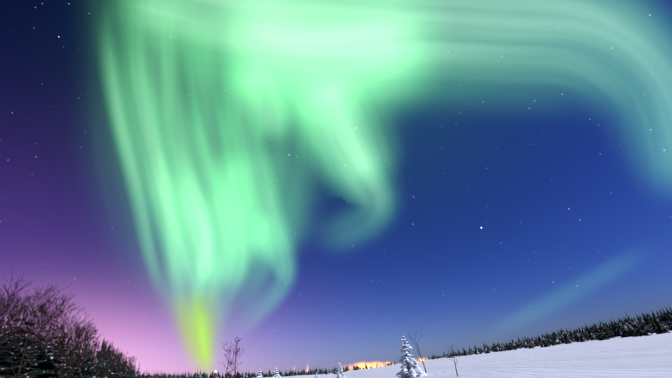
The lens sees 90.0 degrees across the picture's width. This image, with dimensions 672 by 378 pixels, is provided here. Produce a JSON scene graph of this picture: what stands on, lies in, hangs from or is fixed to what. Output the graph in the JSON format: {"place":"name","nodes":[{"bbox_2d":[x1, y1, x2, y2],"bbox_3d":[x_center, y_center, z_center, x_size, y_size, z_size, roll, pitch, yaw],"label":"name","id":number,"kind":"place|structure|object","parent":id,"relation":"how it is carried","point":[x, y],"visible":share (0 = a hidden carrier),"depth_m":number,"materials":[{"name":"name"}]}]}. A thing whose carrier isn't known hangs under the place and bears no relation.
{"place":"outdoors","nodes":[
{"label":"outdoors","id":0,"kind":"place"},
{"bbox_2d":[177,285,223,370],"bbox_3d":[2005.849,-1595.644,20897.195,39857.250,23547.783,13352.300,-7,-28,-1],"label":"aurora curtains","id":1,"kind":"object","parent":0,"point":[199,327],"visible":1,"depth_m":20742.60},
{"bbox_2d":[0,0,671,377],"label":"sky","id":2,"kind":"structure","parent":0,"point":[346,178],"materials":[{"name":"blue"}]},
{"bbox_2d":[261,331,671,377],"bbox_3d":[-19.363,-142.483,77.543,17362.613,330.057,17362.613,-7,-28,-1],"label":"snow ground","id":3,"kind":"structure","parent":0,"point":[650,356],"depth_m":35.41,"materials":[{"name":"white snow"}]},
{"bbox_2d":[0,269,135,377],"bbox_3d":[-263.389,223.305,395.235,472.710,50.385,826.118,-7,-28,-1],"label":"wood birches","id":4,"kind":"object","parent":3,"relation":"on","point":[79,341],"visible":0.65,"depth_m":73.81,"materials":[{"name":"brown wood"}]},
{"bbox_2d":[0,303,198,377],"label":"spruces","id":5,"kind":"object","parent":3,"relation":"on","point":[42,366],"visible":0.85,"depth_m":61.03,"materials":[{"name":"black plant"}]},
{"bbox_2d":[223,333,457,377],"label":"bare trees","id":6,"kind":"object","parent":3,"relation":"on","point":[236,354],"visible":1,"depth_m":80.67,"materials":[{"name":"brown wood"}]},
{"bbox_2d":[257,332,427,377],"bbox_3d":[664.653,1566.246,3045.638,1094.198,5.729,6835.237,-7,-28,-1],"label":"spruces","id":7,"kind":"object","parent":3,"relation":"on","point":[408,363],"visible":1,"depth_m":40.27,"materials":[{"name":"white plant"}]},
{"bbox_2d":[134,306,671,377],"bbox_3d":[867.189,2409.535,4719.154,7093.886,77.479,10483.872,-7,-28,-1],"label":"distant tree line","id":8,"kind":"object","parent":3,"relation":"on","point":[648,325],"visible":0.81,"depth_m":238.12,"materials":[{"name":"black plant"}]}
]}

